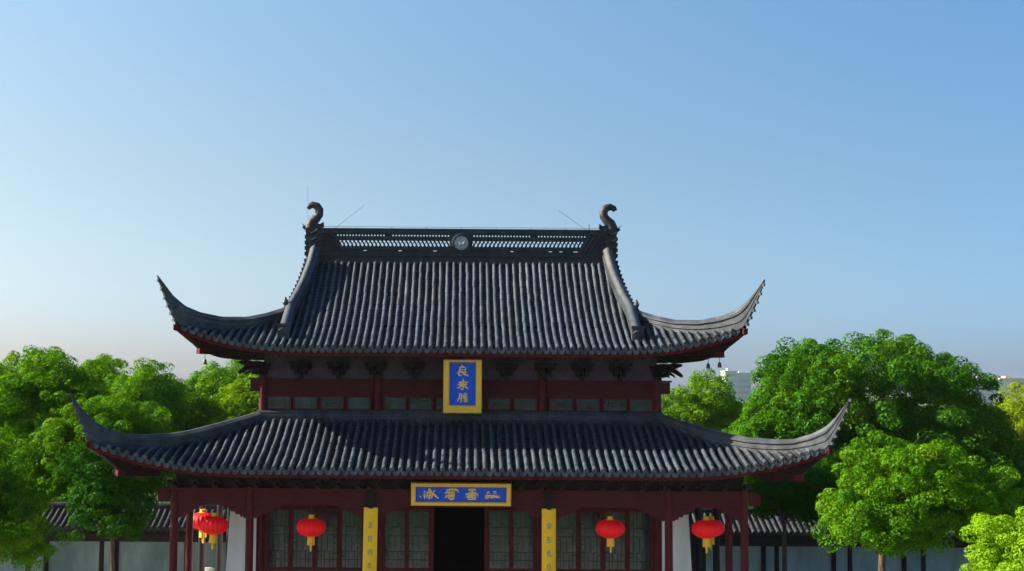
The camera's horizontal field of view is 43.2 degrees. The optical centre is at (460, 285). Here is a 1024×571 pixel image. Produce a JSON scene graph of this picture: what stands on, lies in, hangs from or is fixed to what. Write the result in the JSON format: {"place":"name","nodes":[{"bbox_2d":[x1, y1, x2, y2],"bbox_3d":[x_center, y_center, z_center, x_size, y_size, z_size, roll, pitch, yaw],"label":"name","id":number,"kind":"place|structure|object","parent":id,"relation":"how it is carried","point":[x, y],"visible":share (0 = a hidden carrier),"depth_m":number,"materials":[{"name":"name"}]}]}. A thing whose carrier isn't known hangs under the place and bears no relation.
{"place":"outdoors","nodes":[
{"label":"outdoors","id":0,"kind":"place"},
{"bbox_2d":[205,567,214,570],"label":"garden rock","id":1,"kind":"object","parent":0,"point":[209,569],"visible":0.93,"depth_m":41.23,"materials":[{"name":"beige stone"}]},
{"bbox_2d":[0,0,1023,394],"label":"sky","id":2,"kind":"structure","parent":0,"point":[861,160],"materials":[{"name":"blue"}]},
{"bbox_2d":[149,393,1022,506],"bbox_3d":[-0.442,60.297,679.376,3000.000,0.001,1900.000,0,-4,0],"label":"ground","id":3,"kind":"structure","parent":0,"point":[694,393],"depth_m":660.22,"materials":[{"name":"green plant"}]},
{"bbox_2d":[0,449,74,570],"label":"camphor tree","id":4,"kind":"object","parent":3,"relation":"on","point":[25,541],"visible":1,"depth_m":37.10,"materials":[{"name":"green plant"}]},
{"bbox_2d":[0,345,111,501],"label":"camphor tree","id":5,"kind":"object","parent":3,"relation":"on","point":[31,388],"visible":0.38,"depth_m":47.95,"materials":[{"name":"green plant"}]},
{"bbox_2d":[59,353,133,391],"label":"camphor tree","id":6,"kind":"object","parent":3,"relation":"on","point":[105,360],"visible":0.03,"depth_m":64.40,"materials":[{"name":"green plant"}]},
{"bbox_2d":[14,392,179,502],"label":"camphor tree","id":7,"kind":"object","parent":3,"relation":"on","point":[55,440],"visible":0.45,"depth_m":45.85,"materials":[{"name":"green plant"}]},
{"bbox_2d":[0,502,226,570],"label":"covered gallery","id":8,"kind":"object","parent":3,"relation":"on","point":[149,551],"visible":0.17,"depth_m":44.58,"materials":[{"name":"tile"}]},
{"bbox_2d":[95,357,195,478],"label":"camphor tree","id":9,"kind":"object","parent":3,"relation":"on","point":[165,391],"visible":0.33,"depth_m":61.05,"materials":[{"name":"green plant"}]},
{"bbox_2d":[172,360,248,431],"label":"camphor tree","id":10,"kind":"object","parent":3,"relation":"on","point":[197,382],"visible":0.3,"depth_m":63.77,"materials":[{"name":"green plant"}]},
{"bbox_2d":[175,359,254,423],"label":"camphor tree","id":11,"kind":"object","parent":3,"relation":"on","point":[235,375],"visible":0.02,"depth_m":64.97,"materials":[{"name":"green plant"}]},
{"bbox_2d":[204,371,258,425],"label":"camphor tree","id":12,"kind":"object","parent":3,"relation":"on","point":[246,400],"visible":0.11,"depth_m":61.71,"materials":[{"name":"green plant"}]},
{"bbox_2d":[661,384,718,429],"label":"camphor tree","id":13,"kind":"object","parent":3,"relation":"on","point":[679,393],"visible":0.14,"depth_m":64.39,"materials":[{"name":"green plant"}]},
{"bbox_2d":[674,368,742,433],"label":"camphor tree","id":14,"kind":"object","parent":3,"relation":"on","point":[722,406],"visible":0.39,"depth_m":65.12,"materials":[{"name":"green plant"}]},
{"bbox_2d":[661,397,1020,440],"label":"wood","id":15,"kind":"object","parent":3,"relation":"on","point":[744,404],"visible":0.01,"depth_m":161.70,"materials":[{"name":"green plant"}]},
{"bbox_2d":[692,507,1013,570],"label":"covered gallery","id":16,"kind":"object","parent":3,"relation":"on","point":[806,551],"visible":0.16,"depth_m":44.59,"materials":[{"name":"tile"}]},
{"bbox_2d":[721,328,1023,506],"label":"camphor tree","id":17,"kind":"object","parent":3,"relation":"on","point":[828,382],"visible":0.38,"depth_m":46.84,"materials":[{"name":"green plant"}]},
{"bbox_2d":[993,381,1023,441],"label":"camphor tree","id":18,"kind":"object","parent":3,"relation":"on","point":[1009,403],"visible":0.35,"depth_m":61.57,"materials":[{"name":"green plant"}]},
{"bbox_2d":[720,368,737,400],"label":"city building","id":19,"kind":"structure","parent":0,"point":[734,377],"depth_m":724.22,"materials":[{"name":"grey concrete"}]},
{"bbox_2d":[738,371,750,400],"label":"city building","id":20,"kind":"structure","parent":0,"point":[744,387],"depth_m":743.81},
{"bbox_2d":[973,377,1010,402],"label":"city building","id":21,"kind":"structure","parent":0,"point":[986,393],"depth_m":722.75,"materials":[{"name":"grey concrete"}]},
{"bbox_2d":[997,376,1023,401],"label":"city building","id":22,"kind":"structure","parent":0,"point":[1021,380],"depth_m":743.13,"materials":[{"name":"grey concrete"}]},
{"label":"courtyard paving","id":23,"kind":"structure","parent":0,"visible":0},
{"bbox_2d":[58,442,158,570],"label":"camphor tree","id":24,"kind":"object","parent":23,"relation":"on","point":[103,505],"visible":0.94,"depth_m":39.75,"materials":[{"name":"green plant"}]},
{"bbox_2d":[68,201,851,570],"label":"temple hall","id":25,"kind":"structure","parent":23,"relation":"on","point":[344,351],"depth_m":33.38,"materials":[{"name":"tile"}]},
{"bbox_2d":[193,505,211,542],"bbox_3d":[-6.845,6.271,34.266,0.714,1.123,0.720,1,-5,-26],"label":"red lantern","id":26,"kind":"object","parent":25,"relation":"hanging from","point":[199,516],"visible":0.48,"depth_m":34.08,"materials":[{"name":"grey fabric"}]},
{"bbox_2d":[199,505,228,549],"bbox_3d":[-6.064,5.908,31.687,0.714,1.123,0.720,2,-4,0],"label":"red lantern","id":27,"kind":"object","parent":25,"relation":"hanging from","point":[213,525],"visible":1,"depth_m":31.48,"materials":[{"name":"fabric"}]},
{"bbox_2d":[266,507,290,570],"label":"lattice door","id":28,"kind":"structure","parent":25,"relation":"in","point":[278,531],"depth_m":33.42,"materials":[{"name":"paint"}]},
{"bbox_2d":[267,395,291,409],"bbox_3d":[-4.743,3.057,33.657,0.660,0.400,0.080,0,-4,0],"label":"window","id":29,"kind":"structure","parent":25,"relation":"in","point":[274,402],"depth_m":33.64,"materials":[{"name":"glass"}]},
{"bbox_2d":[290,507,315,570],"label":"lattice door","id":30,"kind":"structure","parent":25,"relation":"in","point":[301,558],"depth_m":33.41,"materials":[{"name":"paint"}]},
{"bbox_2d":[293,395,318,409],"bbox_3d":[-4.048,3.062,33.657,0.660,0.400,0.080,0,-4,0],"label":"window","id":31,"kind":"structure","parent":25,"relation":"in","point":[300,402],"depth_m":33.65,"materials":[{"name":"glass"}]},
{"bbox_2d":[297,511,325,551],"bbox_3d":[-3.664,5.952,31.635,0.720,1.123,0.714,-1,-4,38],"label":"red lantern","id":32,"kind":"object","parent":25,"relation":"hanging from","point":[311,527],"visible":1,"depth_m":31.42,"materials":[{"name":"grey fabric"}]},
{"bbox_2d":[315,507,339,570],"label":"lattice door","id":33,"kind":"structure","parent":25,"relation":"in","point":[327,543],"depth_m":33.42,"materials":[{"name":"paint"}]},
{"bbox_2d":[319,395,344,409],"bbox_3d":[-3.353,3.067,33.657,0.660,0.400,0.080,0,-4,0],"label":"window","id":34,"kind":"structure","parent":25,"relation":"in","point":[325,402],"depth_m":33.65,"materials":[{"name":"glass"}]},
{"bbox_2d":[339,508,363,570],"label":"lattice door","id":35,"kind":"structure","parent":25,"relation":"in","point":[351,526],"depth_m":33.42,"materials":[{"name":"paint"}]},
{"bbox_2d":[346,396,371,409],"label":"window","id":36,"kind":"structure","parent":25,"relation":"in","point":[352,402],"depth_m":33.65,"materials":[{"name":"glass"}]},
{"bbox_2d":[362,491,377,570],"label":"couplet board","id":37,"kind":"object","parent":25,"relation":"attached to","point":[370,527],"visible":1,"depth_m":31.49,"materials":[{"name":"yellow paint"}]},
{"bbox_2d":[382,396,406,410],"bbox_3d":[-1.723,3.079,33.657,0.640,0.400,0.080,0,-4,0],"label":"window","id":38,"kind":"structure","parent":25,"relation":"in","point":[389,403],"depth_m":33.64,"materials":[{"name":"glass"}]},
{"bbox_2d":[382,507,406,570],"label":"lattice door","id":39,"kind":"structure","parent":25,"relation":"in","point":[394,523],"depth_m":33.42,"materials":[{"name":"paint"}]},
{"bbox_2d":[406,507,430,570],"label":"lattice door","id":40,"kind":"structure","parent":25,"relation":"in","point":[418,519],"depth_m":33.43,"materials":[{"name":"paint"}]},
{"bbox_2d":[409,396,432,410],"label":"window","id":41,"kind":"structure","parent":25,"relation":"in","point":[416,403],"depth_m":33.64,"materials":[{"name":"glass"}]},
{"bbox_2d":[435,396,442,410],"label":"window","id":42,"kind":"structure","parent":25,"relation":"in","point":[438,399],"depth_m":33.64,"materials":[{"name":"glass"}]},
{"bbox_2d":[411,482,510,505],"bbox_3d":[0.003,5.064,31.360,2.430,0.560,0.130,0,2,0],"label":"name board","id":43,"kind":"object","parent":25,"relation":"attached to","point":[459,494],"visible":1,"depth_m":31.35,"materials":[{"name":"blue wood"}]},
{"bbox_2d":[443,359,481,412],"bbox_3d":[0.041,2.564,32.901,0.980,1.380,0.130,0,3,0],"label":"hanging plaque","id":44,"kind":"object","parent":25,"relation":"hanging from","point":[462,385],"visible":1,"depth_m":32.88,"materials":[{"name":"blue wood"}]},
{"bbox_2d":[482,397,484,410],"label":"window","id":45,"kind":"structure","parent":25,"relation":"in","point":[483,398],"depth_m":33.63,"materials":[{"name":"paint"}]},
{"bbox_2d":[487,397,511,411],"bbox_3d":[0.997,3.099,33.657,0.640,0.400,0.080,0,-4,0],"label":"window","id":46,"kind":"structure","parent":25,"relation":"in","point":[493,403],"depth_m":33.65,"materials":[{"name":"glass"}]},
{"bbox_2d":[487,508,511,570],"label":"lattice door","id":47,"kind":"structure","parent":25,"relation":"in","point":[498,519],"depth_m":33.43,"materials":[{"name":"paint"}]},
{"bbox_2d":[511,508,534,570],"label":"lattice door","id":48,"kind":"structure","parent":25,"relation":"in","point":[522,524],"depth_m":33.42,"materials":[{"name":"paint"}]},
{"bbox_2d":[513,397,537,411],"bbox_3d":[1.677,3.104,33.657,0.640,0.400,0.080,0,-4,0],"label":"window","id":49,"kind":"structure","parent":25,"relation":"in","point":[520,404],"depth_m":33.64,"materials":[{"name":"glass"}]},
{"bbox_2d":[542,492,555,570],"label":"couplet board","id":50,"kind":"object","parent":25,"relation":"attached to","point":[548,538],"visible":1,"depth_m":31.49,"materials":[{"name":"yellow paint"}]},
{"bbox_2d":[548,397,573,411],"bbox_3d":[2.612,3.110,33.657,0.660,0.400,0.080,0,-4,0],"label":"window","id":51,"kind":"structure","parent":25,"relation":"in","point":[555,404],"depth_m":33.65,"materials":[{"name":"glass"}]},
{"bbox_2d":[556,510,578,570],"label":"lattice door","id":52,"kind":"structure","parent":25,"relation":"in","point":[567,527],"depth_m":33.42,"materials":[{"name":"paint"}]},
{"bbox_2d":[575,397,600,411],"bbox_3d":[3.307,3.116,33.657,0.660,0.400,0.080,0,-4,0],"label":"window","id":53,"kind":"structure","parent":25,"relation":"in","point":[582,404],"depth_m":33.65,"materials":[{"name":"glass"}]},
{"bbox_2d":[579,509,602,570],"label":"lattice door","id":54,"kind":"structure","parent":25,"relation":"in","point":[590,543],"depth_m":33.43,"materials":[{"name":"paint"}]},
{"bbox_2d":[596,516,624,552],"bbox_3d":[3.657,5.985,31.637,0.720,1.123,0.714,0,-2,-13],"label":"red lantern","id":55,"kind":"object","parent":25,"relation":"hanging from","point":[610,528],"visible":1,"depth_m":31.42,"materials":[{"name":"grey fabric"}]},
{"bbox_2d":[602,398,626,411],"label":"window","id":56,"kind":"structure","parent":25,"relation":"in","point":[608,404],"depth_m":33.65,"materials":[{"name":"glass"}]},
{"bbox_2d":[603,509,627,570],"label":"lattice door","id":57,"kind":"structure","parent":25,"relation":"in","point":[617,560],"depth_m":33.41,"materials":[{"name":"paint"}]},
{"bbox_2d":[627,509,651,570],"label":"lattice door","id":58,"kind":"structure","parent":25,"relation":"in","point":[639,524],"depth_m":33.43,"materials":[{"name":"paint"}]},
{"bbox_2d":[628,398,652,412],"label":"window","id":59,"kind":"structure","parent":25,"relation":"in","point":[645,405],"depth_m":33.65,"materials":[{"name":"glass"}]},
{"bbox_2d":[691,516,720,553],"bbox_3d":[6.016,6.006,31.685,0.714,1.123,0.720,-2,-6,25],"label":"red lantern","id":60,"kind":"object","parent":25,"relation":"hanging from","point":[705,529],"visible":1,"depth_m":31.47,"materials":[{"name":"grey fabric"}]},
{"bbox_2d":[709,508,724,550],"bbox_3d":[6.632,6.460,34.259,0.720,1.123,0.714,1,-5,12],"label":"red lantern","id":61,"kind":"object","parent":25,"relation":"hanging from","point":[721,524],"visible":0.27,"depth_m":34.15,"materials":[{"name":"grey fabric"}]},
{"bbox_2d":[744,460,843,570],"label":"camphor tree","id":62,"kind":"object","parent":23,"relation":"on","point":[792,500],"visible":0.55,"depth_m":40.19,"materials":[{"name":"green plant"}]},
{"bbox_2d":[810,429,1023,570],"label":"camphor tree","id":63,"kind":"object","parent":23,"relation":"on","point":[881,518],"visible":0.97,"depth_m":26.19,"materials":[{"name":"green plant"}]},
{"bbox_2d":[959,506,1023,570],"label":"camphor tree","id":64,"kind":"object","parent":23,"relation":"on","point":[1008,555],"visible":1,"depth_m":20.94,"materials":[{"name":"green plant"}]}
]}

